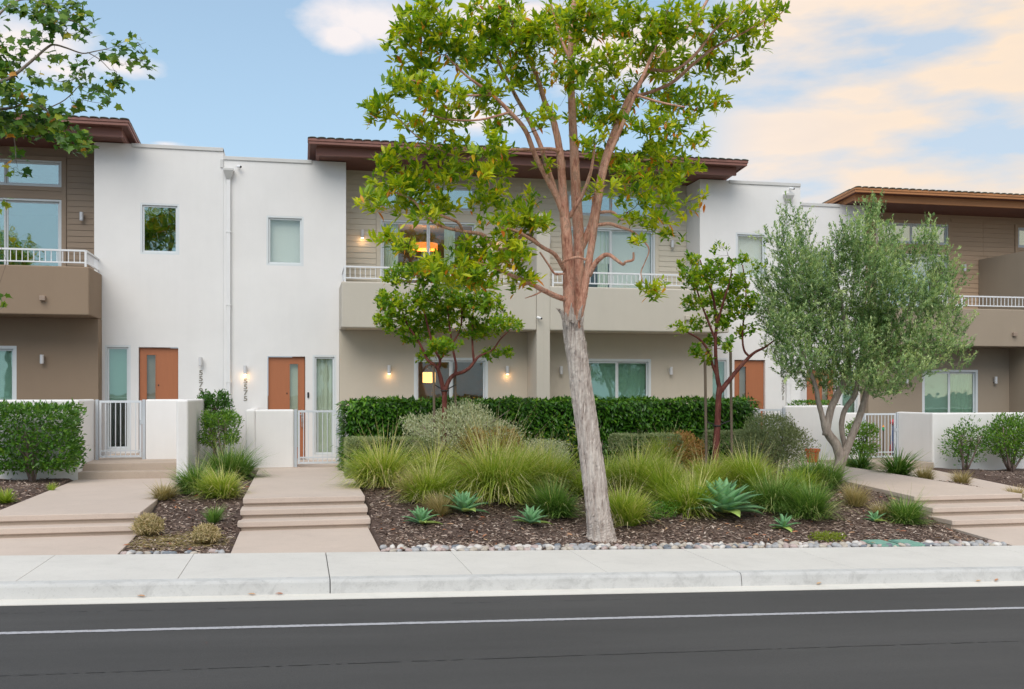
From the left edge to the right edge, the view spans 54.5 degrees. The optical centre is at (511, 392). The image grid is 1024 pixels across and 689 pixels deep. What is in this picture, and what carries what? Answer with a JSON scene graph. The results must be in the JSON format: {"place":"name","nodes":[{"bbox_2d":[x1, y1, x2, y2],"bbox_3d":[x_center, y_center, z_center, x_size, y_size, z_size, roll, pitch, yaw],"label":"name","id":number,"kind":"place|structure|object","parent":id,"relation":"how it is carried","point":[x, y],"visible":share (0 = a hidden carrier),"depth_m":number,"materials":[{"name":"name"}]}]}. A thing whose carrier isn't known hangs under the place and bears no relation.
{"place":"outdoors","nodes":[
{"label":"outdoors","id":0,"kind":"place"},
{"bbox_2d":[0,478,175,555],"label":"walkway","id":1,"kind":"structure","parent":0,"point":[88,517],"depth_m":14.62,"materials":[{"name":"beige concrete"}]},
{"bbox_2d":[231,467,379,553],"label":"walkway","id":2,"kind":"structure","parent":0,"point":[295,510],"depth_m":15.79,"materials":[{"name":"beige concrete"}]},
{"bbox_2d":[0,586,1023,688],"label":"road","id":3,"kind":"structure","parent":0,"point":[940,638],"depth_m":9.39,"materials":[{"name":"grey asphalt"}]},
{"bbox_2d":[0,545,1023,580],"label":"sidewalk","id":4,"kind":"structure","parent":0,"point":[125,566],"depth_m":12.93,"materials":[{"name":"concrete"}]},
{"bbox_2d":[0,0,1023,202],"label":"sky","id":5,"kind":"structure","parent":0,"point":[848,94],"materials":[{"name":"blue"}]},
{"bbox_2d":[254,459,833,469],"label":"patio floor","id":6,"kind":"structure","parent":0,"point":[314,465],"depth_m":23.07,"materials":[{"name":"beige concrete"}]},
{"bbox_2d":[246,408,293,467],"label":"garden wall","id":7,"kind":"structure","parent":6,"relation":"on","point":[270,430],"depth_m":22.46,"materials":[{"name":"paint"}]},
{"bbox_2d":[294,409,340,466],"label":"metal gate","id":8,"kind":"structure","parent":7,"relation":"attached to","point":[295,441],"depth_m":22.69,"materials":[{"name":"metal"}]},
{"bbox_2d":[772,461,1023,545],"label":"walkway","id":9,"kind":"structure","parent":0,"point":[987,514],"depth_m":18.60,"materials":[{"name":"beige concrete"}]},
{"bbox_2d":[874,468,1023,499],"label":"walkway","id":10,"kind":"structure","parent":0,"point":[989,484],"depth_m":23.57,"materials":[{"name":"beige concrete"}]},
{"bbox_3d":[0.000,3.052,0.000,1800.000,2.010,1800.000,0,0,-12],"label":"ground","id":11,"kind":"structure","parent":0,"visible":0},
{"bbox_2d":[0,111,225,458],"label":"townhouse","id":12,"kind":"structure","parent":11,"relation":"on","point":[111,282],"depth_m":24.22,"materials":[{"name":"white paint"}]},
{"bbox_2d":[0,346,16,399],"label":"sliding door","id":13,"kind":"structure","parent":12,"relation":"in","point":[8,354],"depth_m":23.27,"materials":[{"name":"glass"}]},
{"bbox_2d":[0,198,60,265],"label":"sliding door","id":14,"kind":"structure","parent":12,"relation":"in","point":[31,223],"depth_m":27.61,"materials":[{"name":"glass"}]},
{"bbox_2d":[0,159,60,186],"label":"clerestory window","id":15,"kind":"structure","parent":12,"relation":"in","point":[39,167],"depth_m":24.72,"materials":[{"name":"blue glass"}]},
{"bbox_2d":[140,348,177,399],"bbox_3d":[-8.639,0.190,24.371,0.890,2.540,0.148,0,0,-12],"label":"door","id":16,"kind":"structure","parent":12,"relation":"in","point":[158,366],"depth_m":24.35,"materials":[{"name":"wood"}]},
{"bbox_2d":[140,203,178,254],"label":"window","id":17,"kind":"structure","parent":12,"relation":"in","point":[159,223],"depth_m":27.20,"materials":[{"name":"green glass"}]},
{"bbox_2d":[220,136,542,462],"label":"townhouse","id":18,"kind":"structure","parent":11,"relation":"on","point":[305,262],"depth_m":24.96,"materials":[{"name":"white paint"}]},
{"bbox_2d":[266,216,303,265],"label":"window","id":19,"kind":"structure","parent":18,"relation":"in","point":[284,234],"depth_m":25.01,"materials":[{"name":"glass"}]},
{"bbox_2d":[268,357,304,457],"bbox_3d":[-5.660,0.390,24.976,0.890,2.540,0.206,0,0,-12],"label":"door","id":20,"kind":"structure","parent":18,"relation":"in","point":[286,375],"depth_m":24.96,"materials":[{"name":"wood"}]},
{"bbox_2d":[380,219,475,283],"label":"sliding door","id":21,"kind":"structure","parent":18,"relation":"in","point":[446,237],"depth_m":27.45,"materials":[{"name":"white glass"}]},
{"bbox_2d":[380,183,475,210],"bbox_3d":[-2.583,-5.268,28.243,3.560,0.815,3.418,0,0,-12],"label":"clerestory window","id":22,"kind":"structure","parent":18,"relation":"in","point":[457,192],"depth_m":26.90,"materials":[{"name":"white glass"}]},
{"bbox_2d":[414,357,487,399],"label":"sliding door","id":23,"kind":"structure","parent":18,"relation":"in","point":[474,383],"depth_m":28.65,"materials":[{"name":"white glass"}]},
{"bbox_2d":[0,566,1023,599],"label":"kerb","id":24,"kind":"structure","parent":11,"relation":"on","point":[58,589],"depth_m":11.87,"materials":[{"name":"concrete"}]},
{"bbox_2d":[0,467,1023,553],"bbox_3d":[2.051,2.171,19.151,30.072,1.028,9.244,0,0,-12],"label":"bark mulch","id":25,"kind":"object","parent":11,"relation":"on","point":[463,542],"visible":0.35,"depth_m":16.01,"materials":[{"name":"brown wood"}]},
{"bbox_2d":[0,398,90,481],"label":"shrub","id":26,"kind":"object","parent":25,"relation":"on","point":[28,462],"visible":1,"depth_m":19.28,"materials":[{"name":"green plant"}]},
{"bbox_2d":[0,399,94,480],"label":"garden wall","id":27,"kind":"structure","parent":25,"relation":"on","point":[88,428],"depth_m":20.15,"materials":[{"name":"paint"}]},
{"bbox_2d":[0,0,158,308],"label":"sycamore tree","id":28,"kind":"object","parent":25,"relation":"on","point":[10,126],"visible":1,"depth_m":12.35,"materials":[{"name":"green plant"}]},
{"bbox_2d":[78,453,175,479],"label":"gate steps","id":29,"kind":"structure","parent":25,"relation":"on","point":[123,468],"depth_m":20.66,"materials":[{"name":"concrete"}]},
{"bbox_2d":[128,512,165,535],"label":"clipped tuft","id":30,"kind":"object","parent":25,"relation":"on","point":[148,524],"visible":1,"depth_m":14.19,"materials":[{"name":"beige plant"}]},
{"bbox_2d":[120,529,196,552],"bbox_3d":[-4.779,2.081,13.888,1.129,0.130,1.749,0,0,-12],"label":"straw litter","id":31,"kind":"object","parent":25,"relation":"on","point":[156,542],"visible":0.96,"depth_m":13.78,"materials":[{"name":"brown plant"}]},
{"bbox_2d":[140,476,180,499],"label":"grass clump","id":32,"kind":"object","parent":25,"relation":"on","point":[167,492],"visible":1,"depth_m":16.68,"materials":[{"name":"beige plant"}]},
{"bbox_2d":[120,549,224,553],"bbox_3d":[-4.464,2.122,13.132,1.317,0.115,0.254,0,0,-12],"label":"cobble border","id":33,"kind":"object","parent":25,"relation":"on","point":[170,552],"visible":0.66,"depth_m":13.07,"materials":[{"name":"grey stone"}]},
{"bbox_2d":[146,398,209,481],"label":"garden wall","id":34,"kind":"structure","parent":25,"relation":"on","point":[173,427],"depth_m":21.92,"materials":[{"name":"paint"}]},
{"bbox_2d":[95,399,145,459],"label":"metal gate","id":35,"kind":"structure","parent":34,"relation":"attached to","point":[98,429],"depth_m":21.83,"materials":[{"name":"metal"}]},
{"bbox_2d":[131,528,233,551],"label":"straw litter","id":36,"kind":"object","parent":25,"relation":"on","point":[187,539],"visible":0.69,"depth_m":13.92,"materials":[{"name":"brown plant"}]},
{"bbox_2d":[161,452,231,494],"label":"grass clump","id":37,"kind":"object","parent":25,"relation":"on","point":[188,479],"visible":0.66,"depth_m":17.28,"materials":[{"name":"green plant"}]},
{"bbox_2d":[189,522,221,543],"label":"clipped tuft","id":38,"kind":"object","parent":25,"relation":"on","point":[205,533],"visible":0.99,"depth_m":13.87,"materials":[{"name":"beige plant"}]},
{"bbox_2d":[197,504,227,523],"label":"grass clump","id":39,"kind":"object","parent":25,"relation":"on","point":[213,516],"visible":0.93,"depth_m":15.18,"materials":[{"name":"green plant"}]},
{"bbox_2d":[196,389,234,457],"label":"shrub","id":40,"kind":"object","parent":25,"relation":"on","point":[218,402],"visible":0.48,"depth_m":22.90,"materials":[{"name":"green plant"}]},
{"bbox_2d":[184,457,251,500],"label":"grass clump","id":41,"kind":"object","parent":25,"relation":"on","point":[221,486],"visible":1,"depth_m":16.68,"materials":[{"name":"green plant"}]},
{"bbox_2d":[197,407,244,462],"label":"shrub","id":42,"kind":"object","parent":25,"relation":"on","point":[213,419],"visible":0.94,"depth_m":21.39,"materials":[{"name":"green plant"}]},
{"bbox_2d":[190,428,280,480],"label":"grass clump","id":43,"kind":"object","parent":25,"relation":"on","point":[238,463],"visible":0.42,"depth_m":19.82,"materials":[{"name":"green plant"}]},
{"bbox_2d":[323,417,436,488],"bbox_3d":[-2.368,1.031,18.230,2.429,1.351,2.397,0,0,-12],"label":"grass clump","id":44,"kind":"object","parent":25,"relation":"on","point":[376,470],"visible":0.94,"depth_m":17.93,"materials":[{"name":"green plant"}]},
{"bbox_2d":[342,435,434,478],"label":"shrub","id":45,"kind":"object","parent":25,"relation":"on","point":[349,440],"visible":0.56,"depth_m":19.96,"materials":[{"name":"green plant"}]},
{"bbox_2d":[387,466,429,499],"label":"grass clump","id":46,"kind":"object","parent":25,"relation":"on","point":[403,493],"visible":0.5,"depth_m":16.92,"materials":[{"name":"green plant"}]},
{"bbox_2d":[401,506,443,524],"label":"agave","id":47,"kind":"object","parent":25,"relation":"on","point":[421,515],"visible":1,"depth_m":15.60,"materials":[{"name":"green plant"}]},
{"bbox_2d":[375,449,480,503],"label":"grass clump","id":48,"kind":"object","parent":25,"relation":"on","point":[432,482],"visible":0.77,"depth_m":16.76,"materials":[{"name":"green plant"}]},
{"bbox_2d":[411,487,456,516],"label":"grass clump","id":49,"kind":"object","parent":25,"relation":"on","point":[437,507],"visible":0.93,"depth_m":16.09,"materials":[{"name":"plant"}]},
{"bbox_2d":[399,429,471,479],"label":"grass clump","id":50,"kind":"object","parent":25,"relation":"on","point":[438,460],"visible":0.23,"depth_m":19.09,"materials":[{"name":"green plant"}]},
{"bbox_2d":[372,259,525,458],"bbox_3d":[-1.298,-0.538,20.800,3.283,4.414,2.099,0,0,-12],"label":"young tree","id":51,"kind":"object","parent":25,"relation":"on","point":[442,311],"visible":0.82,"depth_m":20.64,"materials":[{"name":"green plant"}]},
{"bbox_2d":[442,490,488,512],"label":"agave","id":52,"kind":"object","parent":25,"relation":"on","point":[465,502],"visible":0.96,"depth_m":16.13,"materials":[{"name":"green plant"}]},
{"bbox_2d":[397,395,535,471],"bbox_3d":[-1.024,0.926,21.179,2.804,1.734,2.835,0,0,-12],"label":"shrub","id":53,"kind":"object","parent":25,"relation":"on","point":[426,428],"visible":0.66,"depth_m":20.57,"materials":[{"name":"green plant"}]},
{"bbox_2d":[455,423,524,470],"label":"shrub","id":54,"kind":"object","parent":25,"relation":"on","point":[495,432],"visible":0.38,"depth_m":20.09,"materials":[{"name":"green plant"}]},
{"bbox_2d":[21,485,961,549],"bbox_3d":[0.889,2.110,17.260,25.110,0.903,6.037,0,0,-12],"label":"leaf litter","id":55,"kind":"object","parent":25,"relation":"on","point":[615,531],"visible":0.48,"depth_m":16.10,"materials":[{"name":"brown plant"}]},
{"bbox_2d":[412,403,580,505],"bbox_3d":[-0.119,0.957,17.592,3.852,1.797,3.284,0,0,-12],"label":"grass clump","id":56,"kind":"object","parent":25,"relation":"on","point":[498,477],"visible":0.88,"depth_m":17.14,"materials":[{"name":"green plant"}]},
{"bbox_2d":[512,504,552,524],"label":"agave","id":57,"kind":"object","parent":25,"relation":"on","point":[532,515],"visible":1,"depth_m":15.74,"materials":[{"name":"green plant"}]},
{"bbox_2d":[500,428,581,495],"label":"grass clump","id":58,"kind":"object","parent":25,"relation":"on","point":[563,468],"visible":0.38,"depth_m":17.76,"materials":[{"name":"green plant"}]},
{"bbox_2d":[519,438,573,471],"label":"shrub","id":59,"kind":"object","parent":25,"relation":"on","point":[560,445],"visible":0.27,"depth_m":20.70,"materials":[{"name":"green plant"}]},
{"bbox_2d":[332,393,762,472],"bbox_3d":[0.995,1.016,22.951,10.202,1.988,1.240,0,0,-12],"label":"hedge","id":60,"kind":"object","parent":25,"relation":"on","point":[623,414],"visible":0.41,"depth_m":22.66,"materials":[{"name":"green plant"}]},
{"bbox_2d":[510,468,585,518],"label":"grass clump","id":61,"kind":"object","parent":25,"relation":"on","point":[551,504],"visible":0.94,"depth_m":16.42,"materials":[{"name":"green plant"}]},
{"bbox_2d":[352,0,790,542],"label":"broadleaf tree","id":62,"kind":"object","parent":25,"relation":"on","point":[526,38],"visible":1,"depth_m":14.76,"materials":[{"name":"green plant"}]},
{"bbox_2d":[549,457,614,495],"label":"grass clump","id":63,"kind":"object","parent":25,"relation":"on","point":[580,485],"visible":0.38,"depth_m":17.75,"materials":[{"name":"green plant"}]},
{"bbox_2d":[604,449,630,487],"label":"grass clump","id":64,"kind":"object","parent":25,"relation":"on","point":[608,465],"visible":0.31,"depth_m":18.67,"materials":[{"name":"green plant"}]},
{"bbox_2d":[607,474,669,528],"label":"grass clump","id":65,"kind":"object","parent":25,"relation":"on","point":[625,510],"visible":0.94,"depth_m":16.06,"materials":[{"name":"green plant"}]},
{"bbox_2d":[607,432,683,473],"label":"shrub","id":66,"kind":"object","parent":25,"relation":"on","point":[622,438],"visible":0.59,"depth_m":21.10,"materials":[{"name":"green plant"}]},
{"bbox_2d":[604,429,691,496],"bbox_3d":[2.373,1.260,18.277,2.136,1.154,2.211,0,0,5],"label":"grass clump","id":67,"kind":"object","parent":25,"relation":"on","point":[630,471],"visible":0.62,"depth_m":18.11,"materials":[{"name":"green plant"}]},
{"bbox_2d":[633,498,680,521],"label":"shrub","id":68,"kind":"object","parent":25,"relation":"on","point":[664,509],"visible":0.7,"depth_m":16.36,"materials":[{"name":"green plant"}]},
{"bbox_2d":[618,448,697,502],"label":"grass clump","id":69,"kind":"object","parent":25,"relation":"on","point":[659,477],"visible":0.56,"depth_m":17.51,"materials":[{"name":"green plant"}]},
{"bbox_2d":[631,422,699,468],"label":"grass clump","id":70,"kind":"object","parent":25,"relation":"on","point":[657,448],"visible":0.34,"depth_m":21.21,"materials":[{"name":"green plant"}]},
{"bbox_2d":[662,430,708,471],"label":"shrub","id":71,"kind":"object","parent":25,"relation":"on","point":[697,446],"visible":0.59,"depth_m":21.25,"materials":[{"name":"brown plant"}]},
{"bbox_2d":[380,539,1006,551],"bbox_3d":[3.009,2.285,14.781,9.890,0.335,0.386,0,0,-12],"label":"cobble border","id":72,"kind":"object","parent":25,"relation":"on","point":[603,546],"visible":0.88,"depth_m":14.57,"materials":[{"name":"grey stone"}]},
{"bbox_2d":[642,456,746,518],"bbox_3d":[2.998,1.548,17.006,2.186,1.094,1.857,0,0,-12],"label":"grass clump","id":73,"kind":"object","parent":25,"relation":"on","point":[689,496],"visible":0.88,"depth_m":16.82,"materials":[{"name":"green plant"}]},
{"bbox_2d":[704,361,707,462],"bbox_3d":[3.904,0.413,20.054,0.083,2.097,0.052,0,0,-12],"label":"tree stake","id":74,"kind":"object","parent":25,"relation":"on","point":[705,405],"visible":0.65,"depth_m":20.03,"materials":[{"name":"brown wood"}]},
{"bbox_2d":[673,440,750,490],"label":"grass clump","id":75,"kind":"object","parent":25,"relation":"on","point":[714,474],"visible":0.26,"depth_m":18.29,"materials":[{"name":"green plant"}]},
{"bbox_2d":[665,239,772,470],"bbox_3d":[4.177,-0.758,20.053,1.752,4.767,2.396,0,0,37],"label":"young tree","id":76,"kind":"object","parent":25,"relation":"on","point":[697,275],"visible":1,"depth_m":20.16,"materials":[{"name":"green plant"}]},
{"bbox_2d":[686,477,764,516],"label":"agave","id":77,"kind":"object","parent":25,"relation":"on","point":[733,499],"visible":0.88,"depth_m":16.73,"materials":[{"name":"green plant"}]},
{"bbox_2d":[729,352,732,459],"bbox_3d":[4.467,0.326,20.276,0.083,2.344,0.052,0,0,-12],"label":"tree stake","id":78,"kind":"object","parent":25,"relation":"on","point":[731,404],"visible":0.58,"depth_m":20.26,"materials":[{"name":"brown wood"}]},
{"bbox_2d":[700,429,769,470],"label":"shrub","id":79,"kind":"object","parent":25,"relation":"on","point":[711,432],"visible":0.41,"depth_m":21.80,"materials":[{"name":"green plant"}]},
{"bbox_2d":[688,434,798,493],"bbox_3d":[4.370,1.276,18.546,2.065,1.182,2.150,0,0,-12],"label":"grass clump","id":80,"kind":"object","parent":25,"relation":"on","point":[742,473],"visible":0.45,"depth_m":18.29,"materials":[{"name":"green plant"}]},
{"bbox_2d":[724,411,821,474],"bbox_3d":[5.681,1.122,21.972,1.955,1.442,2.073,0,0,-12],"label":"shrub","id":81,"kind":"object","parent":25,"relation":"on","point":[791,435],"visible":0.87,"depth_m":21.66,"materials":[{"name":"green plant"}]},
{"bbox_2d":[739,450,814,513],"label":"grass clump","id":82,"kind":"object","parent":25,"relation":"on","point":[766,500],"visible":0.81,"depth_m":17.35,"materials":[{"name":"green plant"}]},
{"bbox_2d":[772,461,835,490],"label":"grass clump","id":83,"kind":"object","parent":25,"relation":"on","point":[797,474],"visible":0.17,"depth_m":18.77,"materials":[{"name":"green plant"}]},
{"bbox_2d":[782,405,843,459],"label":"garden wall","id":84,"kind":"structure","parent":25,"relation":"on","point":[807,416],"depth_m":25.25,"materials":[{"name":"paint"}]},
{"bbox_2d":[772,466,859,520],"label":"grass clump","id":85,"kind":"object","parent":25,"relation":"on","point":[816,507],"visible":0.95,"depth_m":16.99,"materials":[{"name":"green plant"}]},
{"bbox_2d":[782,444,861,489],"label":"grass clump","id":86,"kind":"object","parent":25,"relation":"on","point":[836,475],"visible":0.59,"depth_m":19.27,"materials":[{"name":"green plant"}]},
{"bbox_2d":[807,530,846,541],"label":"shrub","id":87,"kind":"object","parent":25,"relation":"on","point":[826,536],"visible":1,"depth_m":15.80,"materials":[{"name":"green plant"}]},
{"bbox_2d":[844,413,861,458],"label":"garden wall","id":88,"kind":"structure","parent":25,"relation":"on","point":[848,417],"depth_m":27.23,"materials":[{"name":"paint"}]},
{"bbox_2d":[862,412,898,457],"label":"metal gate","id":89,"kind":"structure","parent":88,"relation":"attached to","point":[896,429],"depth_m":27.52,"materials":[{"name":"metal"}]},
{"bbox_2d":[825,445,882,471],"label":"strappy plant","id":90,"kind":"object","parent":25,"relation":"on","point":[861,462],"visible":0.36,"depth_m":23.84,"materials":[{"name":"green plant"}]},
{"bbox_2d":[836,478,879,506],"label":"grass clump","id":91,"kind":"object","parent":25,"relation":"on","point":[854,498],"visible":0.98,"depth_m":18.10,"materials":[{"name":"beige plant"}]},
{"bbox_2d":[741,189,978,480],"bbox_3d":[7.292,-1.130,20.270,5.687,6.343,3.290,0,0,-12],"label":"olive tree","id":92,"kind":"object","parent":25,"relation":"on","point":[873,325],"visible":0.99,"depth_m":19.64,"materials":[{"name":"green plant"}]},
{"bbox_2d":[844,417,881,460],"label":"shrub","id":93,"kind":"object","parent":25,"relation":"on","point":[861,447],"visible":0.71,"depth_m":24.81,"materials":[{"name":"green plant"}]},
{"bbox_2d":[862,443,934,477],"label":"strappy plant","id":94,"kind":"object","parent":25,"relation":"on","point":[899,464],"visible":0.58,"depth_m":22.57,"materials":[{"name":"green plant"}]},
{"bbox_2d":[875,481,938,525],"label":"grass clump","id":95,"kind":"object","parent":25,"relation":"on","point":[904,513],"visible":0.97,"depth_m":17.24,"materials":[{"name":"green plant"}]},
{"bbox_2d":[899,412,1023,469],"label":"garden wall","id":96,"kind":"structure","parent":25,"relation":"on","point":[919,431],"depth_m":26.37,"materials":[{"name":"paint"}]},
{"bbox_2d":[937,412,995,469],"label":"shrub","id":97,"kind":"object","parent":25,"relation":"on","point":[961,446],"visible":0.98,"depth_m":25.49,"materials":[{"name":"green plant"}]},
{"bbox_2d":[978,411,1023,471],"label":"shrub","id":98,"kind":"object","parent":25,"relation":"on","point":[1002,440],"visible":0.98,"depth_m":25.61,"materials":[{"name":"green plant"}]},
{"bbox_2d":[0,581,1023,605],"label":"gutter","id":99,"kind":"object","parent":11,"relation":"on","point":[115,600],"visible":0.25,"depth_m":11.66,"materials":[{"name":"concrete"}]},
{"bbox_2d":[522,150,800,444],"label":"townhouse","id":100,"kind":"structure","parent":11,"relation":"on","point":[635,347],"depth_m":27.23,"materials":[{"name":"white paint"}]},
{"bbox_2d":[567,191,654,217],"bbox_3d":[2.405,-5.268,29.306,3.560,0.815,3.418,0,0,-12],"label":"clerestory window","id":101,"kind":"structure","parent":100,"relation":"in","point":[605,202],"depth_m":29.29,"materials":[{"name":"white glass"}]},
{"bbox_2d":[571,226,654,287],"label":"sliding door","id":102,"kind":"structure","parent":100,"relation":"in","point":[614,241],"depth_m":27.89,"materials":[{"name":"glass"}]},
{"bbox_2d":[589,359,650,401],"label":"sliding door","id":103,"kind":"structure","parent":100,"relation":"in","point":[616,378],"depth_m":26.39,"materials":[{"name":"clear glass"}]},
{"bbox_2d":[734,360,762,444],"bbox_3d":[6.540,0.390,27.605,0.890,2.540,0.148,0,0,-12],"label":"door","id":104,"kind":"structure","parent":100,"relation":"in","point":[748,381],"depth_m":27.59,"materials":[{"name":"wood"}]},
{"bbox_2d":[736,232,765,277],"bbox_3d":[6.580,-3.780,27.576,0.905,1.240,0.194,0,0,-12],"label":"window","id":105,"kind":"structure","parent":100,"relation":"in","point":[744,243],"depth_m":27.65,"materials":[{"name":"grey glass"}]},
{"bbox_2d":[800,186,1023,457],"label":"townhouse","id":106,"kind":"structure","parent":11,"relation":"on","point":[990,378],"depth_m":30.10,"materials":[{"name":"white paint"}]},
{"bbox_2d":[807,370,832,404],"bbox_3d":[9.179,0.590,29.809,0.890,2.540,0.138,0,0,-12],"label":"door","id":107,"kind":"structure","parent":106,"relation":"in","point":[810,395],"depth_m":29.76,"materials":[{"name":"wood"}]},
{"bbox_2d":[876,222,947,244],"bbox_3d":[12.606,-5.002,31.429,2.560,0.645,0.118,0,0,-12],"label":"clerestory window","id":108,"kind":"structure","parent":106,"relation":"in","point":[908,231],"depth_m":31.44,"materials":[{"name":"grey glass"}]},
{"bbox_2d":[877,253,947,307],"bbox_3d":[12.606,-3.230,31.429,2.560,2.280,0.118,0,0,-12],"label":"sliding door","id":109,"kind":"structure","parent":106,"relation":"in","point":[921,268],"depth_m":31.54,"materials":[{"name":"glass"}]},
{"bbox_2d":[922,370,977,412],"bbox_3d":[13.231,0.590,30.130,1.900,2.540,0.118,0,0,-12],"label":"sliding door","id":110,"kind":"structure","parent":106,"relation":"in","point":[955,391],"depth_m":30.17,"materials":[{"name":"clear glass"}]},
{"bbox_2d":[983,200,1023,258],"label":"wall","id":111,"kind":"structure","parent":106,"relation":"attached to","point":[1003,232],"depth_m":32.03,"materials":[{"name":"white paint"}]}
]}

